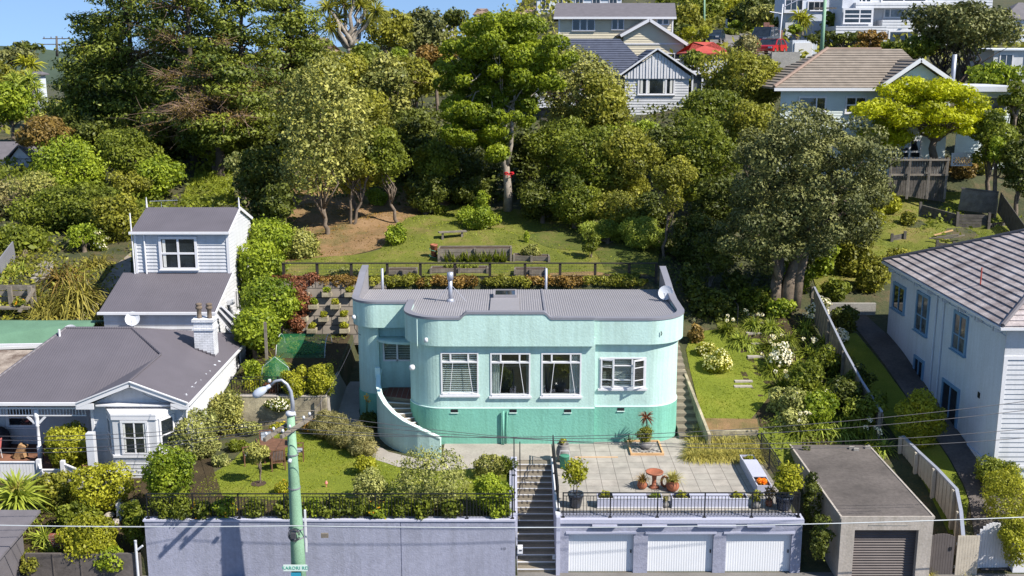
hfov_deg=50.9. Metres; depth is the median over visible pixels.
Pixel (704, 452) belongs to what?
tussock
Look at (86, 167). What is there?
bush
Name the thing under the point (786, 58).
retaining wall
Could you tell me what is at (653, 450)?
raised bed
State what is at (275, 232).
tree
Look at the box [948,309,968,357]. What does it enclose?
window
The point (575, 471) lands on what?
potted plant
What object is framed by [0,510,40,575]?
street shed
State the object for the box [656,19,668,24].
window
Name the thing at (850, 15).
window
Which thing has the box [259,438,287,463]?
round garden table
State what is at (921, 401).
shrub
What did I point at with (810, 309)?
shrub
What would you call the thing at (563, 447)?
potted plant
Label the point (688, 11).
tree
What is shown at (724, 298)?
shrub
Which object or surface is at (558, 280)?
shrub
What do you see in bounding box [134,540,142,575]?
drain pipe
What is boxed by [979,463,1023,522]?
shrub
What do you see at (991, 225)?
timber retaining wall
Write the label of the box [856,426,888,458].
strappy plant
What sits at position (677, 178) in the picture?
tree
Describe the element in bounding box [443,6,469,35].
tree
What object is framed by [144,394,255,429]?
overhead cable
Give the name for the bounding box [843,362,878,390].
shrub
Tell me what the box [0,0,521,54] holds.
sky
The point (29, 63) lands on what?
cabbage tree
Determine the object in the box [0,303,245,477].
villa
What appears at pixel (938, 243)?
timber retaining wall
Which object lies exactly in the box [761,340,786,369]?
strappy plant
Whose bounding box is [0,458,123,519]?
picket fence
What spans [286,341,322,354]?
shrub
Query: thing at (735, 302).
garden handrail
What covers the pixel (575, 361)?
window
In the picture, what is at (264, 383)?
railing
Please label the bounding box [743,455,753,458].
shrub
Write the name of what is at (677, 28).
tree
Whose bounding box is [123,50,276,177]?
tree
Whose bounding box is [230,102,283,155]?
tree
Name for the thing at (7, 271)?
flax
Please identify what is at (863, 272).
shrub
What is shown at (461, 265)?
shrub
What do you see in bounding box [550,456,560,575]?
stair wall
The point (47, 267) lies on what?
garden step
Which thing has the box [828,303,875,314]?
concrete wall
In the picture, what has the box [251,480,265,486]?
mulch ring
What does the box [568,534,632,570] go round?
door
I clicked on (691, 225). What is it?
tree
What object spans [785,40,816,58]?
hillside garage
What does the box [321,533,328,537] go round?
cable box
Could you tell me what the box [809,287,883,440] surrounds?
boundary fence
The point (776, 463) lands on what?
railing
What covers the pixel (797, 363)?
strappy plant
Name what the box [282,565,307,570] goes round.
street sign
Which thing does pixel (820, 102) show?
window
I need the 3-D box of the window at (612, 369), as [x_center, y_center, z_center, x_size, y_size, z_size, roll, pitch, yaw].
[4.720,3.674,45.769,2.100,1.450,0.459,0,12,0]
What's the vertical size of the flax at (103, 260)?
3.011 m
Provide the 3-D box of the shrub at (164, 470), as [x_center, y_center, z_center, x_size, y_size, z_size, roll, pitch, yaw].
[-12.959,7.034,40.727,1.950,2.368,2.035,-10,16,-40]
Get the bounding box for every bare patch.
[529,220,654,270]
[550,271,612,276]
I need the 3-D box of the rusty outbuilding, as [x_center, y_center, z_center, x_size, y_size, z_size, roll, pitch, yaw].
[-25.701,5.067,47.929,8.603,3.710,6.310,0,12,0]
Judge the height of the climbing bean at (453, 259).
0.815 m
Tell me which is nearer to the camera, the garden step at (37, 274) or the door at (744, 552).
the door at (744, 552)
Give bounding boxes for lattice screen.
[950,153,972,165]
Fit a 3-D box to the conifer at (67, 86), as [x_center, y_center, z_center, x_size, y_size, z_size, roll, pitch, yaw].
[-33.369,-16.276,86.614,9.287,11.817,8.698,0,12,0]
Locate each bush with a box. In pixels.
[2,184,84,231]
[12,114,76,151]
[25,132,112,187]
[55,181,125,228]
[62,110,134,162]
[94,126,171,175]
[134,153,186,201]
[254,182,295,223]
[403,170,450,214]
[545,171,606,228]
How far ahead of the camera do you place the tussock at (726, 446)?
45.12 m
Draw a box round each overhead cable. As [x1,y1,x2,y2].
[0,427,280,448]
[0,431,266,452]
[0,525,293,526]
[1,419,302,440]
[6,414,317,436]
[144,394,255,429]
[267,401,1023,437]
[281,410,1023,438]
[294,517,1023,527]
[303,419,1021,443]
[311,333,356,413]
[318,414,1020,448]
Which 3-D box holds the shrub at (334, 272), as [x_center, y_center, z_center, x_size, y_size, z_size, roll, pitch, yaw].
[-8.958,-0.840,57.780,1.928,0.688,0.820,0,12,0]
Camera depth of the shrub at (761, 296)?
56.49 m
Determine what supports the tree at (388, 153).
on the ground at (348, 370)
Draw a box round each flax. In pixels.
[0,260,34,284]
[10,290,93,319]
[29,261,100,309]
[31,268,115,326]
[71,249,116,273]
[621,437,635,443]
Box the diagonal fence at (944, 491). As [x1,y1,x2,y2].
[897,436,964,555]
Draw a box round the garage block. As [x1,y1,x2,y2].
[560,513,803,572]
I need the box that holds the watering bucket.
[559,453,569,468]
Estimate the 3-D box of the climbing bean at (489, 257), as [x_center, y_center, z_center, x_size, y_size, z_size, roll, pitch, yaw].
[-1.239,-1.817,60.486,0.771,0.717,1.068,4,13,17]
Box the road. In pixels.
[710,33,771,54]
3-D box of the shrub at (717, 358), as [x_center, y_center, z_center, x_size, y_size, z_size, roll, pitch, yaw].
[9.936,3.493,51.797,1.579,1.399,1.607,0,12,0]
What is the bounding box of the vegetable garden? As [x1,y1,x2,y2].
[226,334,350,393]
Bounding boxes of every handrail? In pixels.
[519,442,520,487]
[717,281,738,323]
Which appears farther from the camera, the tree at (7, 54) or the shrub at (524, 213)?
the tree at (7, 54)
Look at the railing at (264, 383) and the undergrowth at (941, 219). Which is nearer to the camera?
the railing at (264, 383)
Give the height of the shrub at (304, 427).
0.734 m
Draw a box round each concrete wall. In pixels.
[231,394,327,425]
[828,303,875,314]
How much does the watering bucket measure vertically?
0.730 m
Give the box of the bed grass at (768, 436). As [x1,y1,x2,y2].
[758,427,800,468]
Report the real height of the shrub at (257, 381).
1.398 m
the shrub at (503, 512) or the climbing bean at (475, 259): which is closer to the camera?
the shrub at (503, 512)
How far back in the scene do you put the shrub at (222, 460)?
43.69 m
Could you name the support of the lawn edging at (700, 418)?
on the ground at (348, 370)
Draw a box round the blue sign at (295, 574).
[291,573,300,575]
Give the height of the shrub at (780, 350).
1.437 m
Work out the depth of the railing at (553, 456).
41.24 m
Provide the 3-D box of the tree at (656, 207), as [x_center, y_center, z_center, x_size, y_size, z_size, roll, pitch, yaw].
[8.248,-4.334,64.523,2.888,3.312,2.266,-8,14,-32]
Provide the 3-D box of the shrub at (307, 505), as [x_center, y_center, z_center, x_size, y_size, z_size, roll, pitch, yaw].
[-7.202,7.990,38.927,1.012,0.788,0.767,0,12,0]
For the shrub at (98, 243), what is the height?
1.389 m
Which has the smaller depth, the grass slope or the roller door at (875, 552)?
the roller door at (875, 552)
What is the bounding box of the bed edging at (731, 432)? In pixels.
[709,430,757,435]
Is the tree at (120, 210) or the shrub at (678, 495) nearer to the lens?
the shrub at (678, 495)
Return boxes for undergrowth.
[0,0,1023,134]
[0,106,327,260]
[0,239,133,326]
[1,475,149,552]
[226,334,348,393]
[326,64,741,206]
[657,238,802,322]
[750,314,868,444]
[759,416,811,550]
[916,207,1023,242]
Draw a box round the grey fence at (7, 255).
[0,242,15,275]
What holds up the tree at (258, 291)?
on the ground at (348, 370)
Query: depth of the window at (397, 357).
48.89 m
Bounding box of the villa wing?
[97,197,252,347]
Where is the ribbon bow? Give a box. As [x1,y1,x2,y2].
[504,172,513,176]
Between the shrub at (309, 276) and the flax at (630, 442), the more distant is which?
the shrub at (309, 276)
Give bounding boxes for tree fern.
[259,348,294,371]
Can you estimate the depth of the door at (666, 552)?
39.30 m
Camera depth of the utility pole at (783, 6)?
100.80 m
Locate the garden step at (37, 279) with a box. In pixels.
[31,277,48,282]
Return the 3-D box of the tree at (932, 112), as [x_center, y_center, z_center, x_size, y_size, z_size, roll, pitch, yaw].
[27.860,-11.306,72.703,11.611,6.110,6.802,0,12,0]
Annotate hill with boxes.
[0,43,397,59]
[0,52,279,83]
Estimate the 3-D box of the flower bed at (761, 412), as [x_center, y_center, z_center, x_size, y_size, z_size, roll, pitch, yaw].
[12.950,3.837,51.443,4.700,3.303,13.100,0,12,0]
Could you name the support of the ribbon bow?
attached to the tree at (526, 62)
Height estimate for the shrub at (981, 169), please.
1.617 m
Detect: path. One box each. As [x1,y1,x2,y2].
[327,372,696,470]
[855,315,1010,569]
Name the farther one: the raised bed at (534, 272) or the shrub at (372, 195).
the shrub at (372, 195)
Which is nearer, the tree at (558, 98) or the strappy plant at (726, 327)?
the strappy plant at (726, 327)
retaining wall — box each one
[143,457,517,575]
[264,280,386,344]
[771,52,799,67]
[890,231,906,241]
[918,202,990,227]
[935,240,955,246]
[987,221,1005,228]
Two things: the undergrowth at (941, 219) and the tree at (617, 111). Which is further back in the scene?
the tree at (617, 111)
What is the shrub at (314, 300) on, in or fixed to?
in the block retaining wall at (331, 321)
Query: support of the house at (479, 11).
on the ground at (348, 370)
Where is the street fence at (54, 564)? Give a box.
[25,553,141,575]
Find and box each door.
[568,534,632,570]
[647,534,712,570]
[725,534,790,570]
[794,43,811,58]
[852,530,915,575]
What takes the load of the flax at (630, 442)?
on the path at (344, 399)
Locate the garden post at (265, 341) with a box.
[263,322,268,370]
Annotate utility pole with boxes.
[43,36,70,56]
[770,0,800,51]
[813,0,836,51]
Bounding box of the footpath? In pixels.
[20,572,1023,575]
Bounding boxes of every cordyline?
[0,468,56,535]
[638,411,652,426]
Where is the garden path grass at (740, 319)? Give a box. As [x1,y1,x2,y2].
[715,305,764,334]
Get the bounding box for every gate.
[929,533,954,573]
[977,522,1008,567]
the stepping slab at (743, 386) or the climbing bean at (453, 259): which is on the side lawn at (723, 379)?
the stepping slab at (743, 386)
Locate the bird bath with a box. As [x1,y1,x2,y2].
[645,468,663,489]
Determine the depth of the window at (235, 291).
57.27 m
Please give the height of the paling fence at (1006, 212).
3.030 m
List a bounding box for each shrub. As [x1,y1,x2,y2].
[13,298,27,305]
[19,550,39,575]
[31,468,74,512]
[43,420,87,468]
[54,498,102,532]
[54,511,121,563]
[68,460,137,515]
[88,229,109,251]
[91,544,123,572]
[115,499,149,545]
[138,443,197,500]
[147,485,194,519]
[167,407,224,462]
[190,498,213,519]
[207,388,247,437]
[210,494,237,518]
[211,452,230,466]
[224,439,248,451]
[237,421,262,435]
[240,358,265,381]
[242,496,265,517]
[243,373,266,390]
[263,360,288,385]
[263,380,280,393]
[263,395,289,412]
[268,421,286,431]
[271,272,329,285]
[272,494,289,518]
[273,479,288,494]
[280,364,310,397]
[284,322,290,328]
[286,311,307,333]
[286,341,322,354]
[292,280,314,315]
[302,419,315,434]
[302,497,325,517]
[303,363,333,395]
[305,408,350,439]
[308,322,315,328]
[310,297,317,304]
[317,491,347,518]
[319,273,357,287]
[320,311,326,316]
[320,362,336,395]
[322,286,330,292]
[326,421,363,447]
[329,267,359,275]
[331,298,339,303]
[339,322,348,327]
[340,309,347,316]
[341,495,368,517]
[345,286,353,291]
[347,427,379,455]
[351,465,389,503]
[353,454,378,475]
[359,410,376,428]
[364,187,388,205]
[366,499,393,519]
[369,272,432,287]
[384,222,406,245]
[388,445,472,506]
[389,490,413,517]
[412,494,435,520]
[413,274,485,288]
[432,203,449,215]
[438,497,464,517]
[444,264,477,267]
[455,204,501,229]
[471,453,506,477]
[472,472,515,513]
[473,190,490,219]
[473,273,542,287]
[488,494,513,518]
[498,454,518,473]
[519,243,542,255]
[521,205,534,218]
[523,231,529,242]
[525,274,595,287]
[582,274,648,287]
[599,490,611,497]
[610,271,640,281]
[649,493,660,497]
[676,489,687,497]
[680,262,701,296]
[685,275,715,319]
[686,322,704,342]
[694,341,715,355]
[702,347,734,373]
[704,288,737,318]
[719,269,752,298]
[731,491,742,497]
[736,284,771,311]
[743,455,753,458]
[757,478,766,484]
[764,298,797,318]
[766,386,793,412]
[767,341,794,369]
[774,407,810,433]
[778,387,809,420]
[784,256,815,293]
[786,356,826,395]
[795,388,839,424]
[802,445,810,450]
[802,471,822,523]
[804,296,832,322]
[807,513,835,560]
[808,342,840,378]
[809,244,841,277]
[819,277,851,302]
[824,375,862,410]
[829,304,859,332]
[834,236,877,276]
[836,327,849,342]
[841,389,889,430]
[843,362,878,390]
[846,249,891,293]
[864,188,888,227]
[881,246,910,268]
[883,192,902,213]
[893,386,948,448]
[899,211,917,226]
[944,155,955,171]
[950,156,979,179]
[971,153,992,174]
[973,453,1022,491]
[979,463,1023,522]
[997,514,1023,566]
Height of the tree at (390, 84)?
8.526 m
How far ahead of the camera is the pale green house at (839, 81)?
75.13 m
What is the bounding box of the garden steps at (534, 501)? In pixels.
[517,460,555,571]
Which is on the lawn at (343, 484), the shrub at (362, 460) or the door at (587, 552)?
the shrub at (362, 460)
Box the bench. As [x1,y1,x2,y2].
[438,230,466,239]
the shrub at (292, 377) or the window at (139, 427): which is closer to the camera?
the window at (139, 427)
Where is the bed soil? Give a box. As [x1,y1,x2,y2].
[705,418,758,430]
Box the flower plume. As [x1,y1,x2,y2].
[3,478,27,492]
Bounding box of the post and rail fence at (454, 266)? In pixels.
[282,262,657,283]
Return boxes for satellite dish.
[125,311,139,325]
[658,285,672,299]
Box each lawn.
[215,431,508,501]
[280,202,658,276]
[686,329,771,418]
[812,188,1009,296]
[843,332,968,533]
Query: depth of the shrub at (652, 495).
39.73 m
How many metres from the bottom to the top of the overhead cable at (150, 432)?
0.746 m
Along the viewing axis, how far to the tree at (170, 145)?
81.45 m
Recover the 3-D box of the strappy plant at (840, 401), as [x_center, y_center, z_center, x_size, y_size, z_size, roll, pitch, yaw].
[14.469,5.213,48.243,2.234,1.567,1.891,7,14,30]
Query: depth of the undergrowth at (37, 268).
58.46 m
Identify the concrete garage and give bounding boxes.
[789,444,934,575]
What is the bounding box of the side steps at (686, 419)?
[676,340,698,438]
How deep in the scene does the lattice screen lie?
72.29 m
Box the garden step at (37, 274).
[32,273,49,276]
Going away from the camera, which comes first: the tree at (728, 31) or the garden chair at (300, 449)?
the garden chair at (300, 449)
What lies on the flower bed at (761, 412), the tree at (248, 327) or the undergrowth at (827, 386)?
the undergrowth at (827, 386)
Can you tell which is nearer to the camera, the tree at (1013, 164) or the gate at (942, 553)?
the gate at (942, 553)
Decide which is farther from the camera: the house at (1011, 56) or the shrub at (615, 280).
the house at (1011, 56)
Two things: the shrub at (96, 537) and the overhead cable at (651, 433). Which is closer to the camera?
the overhead cable at (651, 433)
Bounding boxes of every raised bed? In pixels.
[389,267,417,276]
[430,267,488,273]
[438,245,511,261]
[513,253,549,261]
[514,267,545,275]
[627,440,663,455]
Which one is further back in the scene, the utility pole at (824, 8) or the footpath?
the utility pole at (824, 8)
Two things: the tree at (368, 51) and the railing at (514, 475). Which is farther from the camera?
the tree at (368, 51)
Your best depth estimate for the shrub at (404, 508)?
38.70 m
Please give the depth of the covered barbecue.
46.28 m
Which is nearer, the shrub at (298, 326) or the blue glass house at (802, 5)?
the shrub at (298, 326)
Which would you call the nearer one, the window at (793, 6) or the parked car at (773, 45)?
the parked car at (773, 45)
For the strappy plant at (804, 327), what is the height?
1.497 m
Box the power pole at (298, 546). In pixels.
[252,379,312,575]
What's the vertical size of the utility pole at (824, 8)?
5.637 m
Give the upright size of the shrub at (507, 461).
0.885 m
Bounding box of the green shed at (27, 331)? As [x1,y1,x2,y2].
[0,320,103,349]
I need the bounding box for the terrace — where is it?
[555,442,791,512]
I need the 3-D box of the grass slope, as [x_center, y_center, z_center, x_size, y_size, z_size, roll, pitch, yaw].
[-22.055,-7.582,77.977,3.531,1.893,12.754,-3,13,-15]
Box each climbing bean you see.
[441,250,450,261]
[450,254,459,261]
[458,252,468,261]
[464,250,474,261]
[470,249,480,261]
[474,251,486,261]
[483,251,494,261]
[491,250,503,261]
[497,248,510,261]
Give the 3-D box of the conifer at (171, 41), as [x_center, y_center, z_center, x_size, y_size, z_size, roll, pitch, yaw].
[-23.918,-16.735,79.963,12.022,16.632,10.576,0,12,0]
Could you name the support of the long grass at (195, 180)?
on the grass slope
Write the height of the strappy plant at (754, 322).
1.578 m
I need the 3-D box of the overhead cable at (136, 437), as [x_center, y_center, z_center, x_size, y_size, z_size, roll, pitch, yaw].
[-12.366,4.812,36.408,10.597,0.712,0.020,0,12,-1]
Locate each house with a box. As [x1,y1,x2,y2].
[0,142,17,164]
[5,145,46,168]
[32,72,48,103]
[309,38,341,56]
[352,265,683,444]
[473,9,488,16]
[536,0,621,15]
[536,39,710,120]
[553,3,676,40]
[615,19,688,76]
[676,42,727,77]
[756,47,1011,177]
[774,0,832,41]
[824,0,992,44]
[881,228,1023,476]
[968,48,1023,81]
[995,3,1023,43]
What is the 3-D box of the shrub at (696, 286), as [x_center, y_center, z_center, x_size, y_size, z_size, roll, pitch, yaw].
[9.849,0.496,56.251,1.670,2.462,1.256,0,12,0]
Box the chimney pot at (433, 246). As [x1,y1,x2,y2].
[430,243,437,256]
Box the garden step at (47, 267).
[37,265,52,268]
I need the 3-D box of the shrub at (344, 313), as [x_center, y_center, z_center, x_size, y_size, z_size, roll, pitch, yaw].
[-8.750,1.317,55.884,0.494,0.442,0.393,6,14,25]
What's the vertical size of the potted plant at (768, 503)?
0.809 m
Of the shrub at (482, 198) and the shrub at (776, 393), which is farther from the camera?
the shrub at (482, 198)
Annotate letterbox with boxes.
[517,545,522,553]
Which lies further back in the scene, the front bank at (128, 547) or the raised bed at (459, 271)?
the raised bed at (459, 271)
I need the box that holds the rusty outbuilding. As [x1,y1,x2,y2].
[0,343,41,373]
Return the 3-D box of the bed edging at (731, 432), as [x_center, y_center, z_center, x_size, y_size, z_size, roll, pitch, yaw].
[9.500,6.452,46.409,2.200,0.650,0.150,0,12,0]
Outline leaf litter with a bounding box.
[291,180,421,259]
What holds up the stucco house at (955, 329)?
on the ground at (348, 370)
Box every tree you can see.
[0,45,38,69]
[0,61,28,130]
[0,81,43,141]
[0,175,30,219]
[0,220,47,253]
[1,170,65,217]
[2,69,48,121]
[10,40,45,85]
[11,52,47,73]
[15,250,32,261]
[66,223,100,252]
[83,191,141,243]
[104,170,153,194]
[111,122,192,159]
[174,130,242,170]
[223,151,256,208]
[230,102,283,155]
[230,144,297,218]
[230,303,285,358]
[235,273,305,323]
[236,234,292,293]
[242,441,269,482]
[247,213,300,259]
[261,49,379,234]
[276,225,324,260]
[280,31,319,82]
[301,48,369,105]
[312,84,400,212]
[315,0,389,53]
[327,144,378,224]
[349,41,384,68]
[354,121,412,222]
[355,52,415,121]
[363,8,413,56]
[389,53,443,110]
[390,46,413,61]
[391,5,446,58]
[392,106,443,184]
[405,134,502,183]
[409,137,459,210]
[415,43,458,111]
[431,11,579,211]
[437,30,449,44]
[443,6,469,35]
[443,174,496,205]
[507,132,543,187]
[516,171,565,221]
[518,186,559,223]
[523,115,589,185]
[535,44,636,169]
[549,124,633,210]
[570,71,634,192]
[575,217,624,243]
[581,228,600,257]
[590,189,656,237]
[595,123,668,197]
[600,119,664,190]
[617,215,670,250]
[630,190,674,229]
[642,124,690,193]
[649,154,700,258]
[654,0,680,7]
[656,113,744,202]
[667,210,727,265]
[670,108,707,150]
[673,0,704,27]
[673,22,693,38]
[675,24,712,41]
[678,0,727,24]
[679,48,711,70]
[679,86,743,161]
[684,173,751,232]
[689,230,742,286]
[691,44,780,117]
[698,15,724,28]
[710,100,906,313]
[716,31,779,74]
[719,0,752,21]
[719,99,778,177]
[722,27,739,34]
[725,0,774,25]
[727,20,743,30]
[735,21,760,33]
[745,4,774,24]
[747,58,784,116]
[771,16,778,27]
[786,6,817,38]
[787,24,802,39]
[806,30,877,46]
[819,11,834,44]
[848,75,1006,163]
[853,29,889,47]
[880,32,943,58]
[897,0,1023,83]
[965,59,1023,84]
[967,108,1021,199]
[987,136,1011,218]
[995,78,1023,174]
[997,139,1023,214]
[1010,95,1023,139]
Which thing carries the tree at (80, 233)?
on the ground at (348, 370)
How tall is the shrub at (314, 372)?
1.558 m
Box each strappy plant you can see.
[24,522,53,545]
[34,539,63,552]
[359,393,370,423]
[712,314,741,341]
[726,331,754,352]
[730,332,761,352]
[737,308,763,335]
[752,315,785,338]
[757,333,783,353]
[757,352,787,381]
[760,369,788,396]
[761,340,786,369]
[765,410,791,435]
[776,331,804,351]
[782,410,821,442]
[787,357,804,373]
[791,311,818,337]
[794,337,820,359]
[804,415,840,442]
[806,377,827,391]
[814,333,845,348]
[824,418,860,444]
[825,389,844,414]
[833,409,864,430]
[843,416,874,444]
[846,349,860,364]
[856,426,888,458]
[857,417,889,438]
[870,437,898,459]
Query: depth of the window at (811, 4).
123.85 m
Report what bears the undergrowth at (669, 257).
on the ground at (348, 370)
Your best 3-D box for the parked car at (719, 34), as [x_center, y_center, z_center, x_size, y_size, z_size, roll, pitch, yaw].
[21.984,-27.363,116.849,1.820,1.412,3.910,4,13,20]
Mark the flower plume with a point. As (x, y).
(14, 487)
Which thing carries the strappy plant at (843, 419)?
on the flower bed at (761, 412)
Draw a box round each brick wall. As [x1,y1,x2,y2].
[48,533,104,552]
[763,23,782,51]
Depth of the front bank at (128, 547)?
41.58 m
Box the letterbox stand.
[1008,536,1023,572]
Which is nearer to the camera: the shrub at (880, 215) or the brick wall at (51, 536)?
the brick wall at (51, 536)
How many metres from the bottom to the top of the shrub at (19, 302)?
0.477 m
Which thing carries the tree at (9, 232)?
on the ground at (348, 370)
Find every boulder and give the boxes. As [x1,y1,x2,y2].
[104,511,114,517]
[108,518,119,525]
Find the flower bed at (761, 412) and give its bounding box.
[731,305,859,444]
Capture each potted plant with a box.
[556,439,569,460]
[558,457,588,508]
[632,470,650,489]
[635,425,653,449]
[663,467,686,491]
[663,495,668,507]
[749,489,764,508]
[765,485,776,506]
[772,460,804,510]
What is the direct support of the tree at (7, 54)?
on the ground at (348, 370)
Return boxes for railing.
[145,493,513,518]
[230,376,325,394]
[512,439,515,512]
[551,435,559,510]
[561,492,800,517]
[760,432,799,516]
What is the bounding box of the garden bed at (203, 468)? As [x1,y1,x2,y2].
[155,433,508,515]
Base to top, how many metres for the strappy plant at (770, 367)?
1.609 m
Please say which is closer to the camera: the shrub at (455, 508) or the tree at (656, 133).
the shrub at (455, 508)
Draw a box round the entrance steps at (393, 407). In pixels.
[375,367,440,458]
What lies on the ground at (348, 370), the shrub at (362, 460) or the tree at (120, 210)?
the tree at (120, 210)
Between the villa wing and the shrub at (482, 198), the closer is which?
the villa wing
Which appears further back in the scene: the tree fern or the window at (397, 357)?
the tree fern
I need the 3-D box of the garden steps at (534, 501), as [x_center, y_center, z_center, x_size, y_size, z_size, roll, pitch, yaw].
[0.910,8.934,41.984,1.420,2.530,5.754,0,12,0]
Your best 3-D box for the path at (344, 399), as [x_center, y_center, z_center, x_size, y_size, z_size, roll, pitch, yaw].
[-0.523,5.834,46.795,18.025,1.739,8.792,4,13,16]
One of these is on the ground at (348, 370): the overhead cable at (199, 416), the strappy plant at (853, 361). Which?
the strappy plant at (853, 361)
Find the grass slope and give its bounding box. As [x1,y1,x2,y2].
[183,169,233,205]
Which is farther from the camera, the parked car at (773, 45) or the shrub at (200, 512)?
the parked car at (773, 45)
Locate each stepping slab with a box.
[734,380,752,382]
[734,385,752,387]
[747,355,764,358]
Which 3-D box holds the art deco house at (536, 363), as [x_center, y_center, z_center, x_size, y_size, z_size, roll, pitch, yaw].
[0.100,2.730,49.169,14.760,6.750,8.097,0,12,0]
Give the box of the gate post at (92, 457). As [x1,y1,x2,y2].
[85,431,97,469]
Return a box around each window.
[4,406,35,428]
[106,414,113,452]
[120,420,149,454]
[158,236,199,270]
[158,414,175,451]
[234,288,239,313]
[234,351,240,372]
[383,343,409,360]
[440,352,479,396]
[489,353,531,398]
[540,353,581,398]
[541,0,549,9]
[572,19,594,30]
[598,357,646,390]
[611,19,623,29]
[637,79,674,94]
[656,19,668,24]
[667,53,679,59]
[784,0,803,9]
[798,96,826,112]
[807,1,822,10]
[843,8,872,23]
[844,96,866,113]
[881,0,926,1]
[883,9,920,18]
[886,139,922,158]
[888,30,912,42]
[889,281,906,315]
[911,290,930,337]
[913,354,924,380]
[939,377,959,428]
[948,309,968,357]
[985,96,1007,110]
[999,54,1013,68]
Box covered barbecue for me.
[0,426,10,451]
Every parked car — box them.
[703,29,724,42]
[752,27,778,39]
[755,39,786,54]
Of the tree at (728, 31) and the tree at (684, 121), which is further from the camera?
the tree at (728, 31)
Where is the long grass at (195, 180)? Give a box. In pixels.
[180,166,237,205]
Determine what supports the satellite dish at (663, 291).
attached to the art deco house at (536, 363)
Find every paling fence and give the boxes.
[888,157,949,201]
[953,536,979,574]
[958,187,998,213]
[997,193,1023,230]
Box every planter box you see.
[596,493,662,508]
[670,493,748,508]
[740,455,771,494]
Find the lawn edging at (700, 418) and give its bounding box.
[683,369,710,445]
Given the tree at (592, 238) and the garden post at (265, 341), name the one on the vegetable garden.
the garden post at (265, 341)
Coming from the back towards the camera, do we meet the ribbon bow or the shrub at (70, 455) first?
the ribbon bow
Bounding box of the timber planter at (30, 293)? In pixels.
[0,285,36,312]
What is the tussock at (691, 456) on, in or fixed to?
on the ground at (348, 370)
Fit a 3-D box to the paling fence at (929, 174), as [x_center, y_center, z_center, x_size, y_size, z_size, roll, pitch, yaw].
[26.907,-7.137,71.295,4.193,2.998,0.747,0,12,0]
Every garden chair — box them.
[242,438,257,466]
[259,429,273,441]
[269,448,285,471]
[297,442,303,461]
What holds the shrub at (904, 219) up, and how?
on the terraced lawn at (926, 241)
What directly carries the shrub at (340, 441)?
on the lawn at (343, 484)
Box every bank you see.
[0,470,175,552]
[74,252,130,324]
[283,173,449,261]
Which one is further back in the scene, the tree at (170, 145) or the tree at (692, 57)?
the tree at (692, 57)
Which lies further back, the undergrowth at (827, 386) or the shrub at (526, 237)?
the shrub at (526, 237)
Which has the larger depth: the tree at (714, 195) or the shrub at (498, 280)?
the tree at (714, 195)
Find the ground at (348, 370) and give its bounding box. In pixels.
[0,0,1023,575]
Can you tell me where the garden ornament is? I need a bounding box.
[660,475,667,486]
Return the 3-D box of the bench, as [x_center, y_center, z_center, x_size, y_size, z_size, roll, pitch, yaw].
[-3.562,-3.129,64.306,1.700,0.555,0.380,-4,13,-16]
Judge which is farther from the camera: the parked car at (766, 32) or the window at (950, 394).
the parked car at (766, 32)
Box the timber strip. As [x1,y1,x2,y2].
[575,457,617,457]
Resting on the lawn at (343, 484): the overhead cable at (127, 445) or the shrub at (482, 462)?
the shrub at (482, 462)
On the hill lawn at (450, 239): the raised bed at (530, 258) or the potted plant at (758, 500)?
the raised bed at (530, 258)
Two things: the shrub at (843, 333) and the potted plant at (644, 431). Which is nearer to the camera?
the potted plant at (644, 431)
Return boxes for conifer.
[29,11,146,128]
[65,0,184,143]
[123,0,253,166]
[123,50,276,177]
[181,0,305,147]
[249,0,336,133]
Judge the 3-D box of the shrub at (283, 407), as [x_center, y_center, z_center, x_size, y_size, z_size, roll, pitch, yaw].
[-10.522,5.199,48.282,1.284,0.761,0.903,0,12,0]
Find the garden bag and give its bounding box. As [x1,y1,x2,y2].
[11,442,28,458]
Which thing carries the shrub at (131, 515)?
on the front bank at (128, 547)
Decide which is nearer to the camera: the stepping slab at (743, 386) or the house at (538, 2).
the stepping slab at (743, 386)
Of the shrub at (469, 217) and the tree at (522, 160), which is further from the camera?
the tree at (522, 160)
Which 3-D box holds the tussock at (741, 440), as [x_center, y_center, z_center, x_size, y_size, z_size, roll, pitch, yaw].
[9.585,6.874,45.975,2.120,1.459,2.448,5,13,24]
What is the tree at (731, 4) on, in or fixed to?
on the ground at (348, 370)
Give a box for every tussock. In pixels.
[679,440,705,453]
[679,446,708,464]
[680,433,704,448]
[682,424,703,442]
[691,435,722,446]
[694,446,717,465]
[695,439,721,453]
[701,446,725,465]
[708,440,722,452]
[711,433,728,445]
[713,440,738,452]
[714,443,738,464]
[718,434,741,446]
[722,433,752,446]
[724,445,747,464]
[729,439,747,457]
[731,444,761,461]
[736,440,759,454]
[738,435,758,446]
[744,446,772,466]
[747,440,772,454]
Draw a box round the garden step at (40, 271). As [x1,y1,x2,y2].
[34,269,51,272]
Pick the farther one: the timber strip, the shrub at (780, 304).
the shrub at (780, 304)
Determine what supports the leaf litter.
on the bank at (303, 213)
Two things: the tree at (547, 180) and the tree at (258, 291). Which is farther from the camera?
the tree at (547, 180)
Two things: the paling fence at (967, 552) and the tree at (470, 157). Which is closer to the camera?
the paling fence at (967, 552)

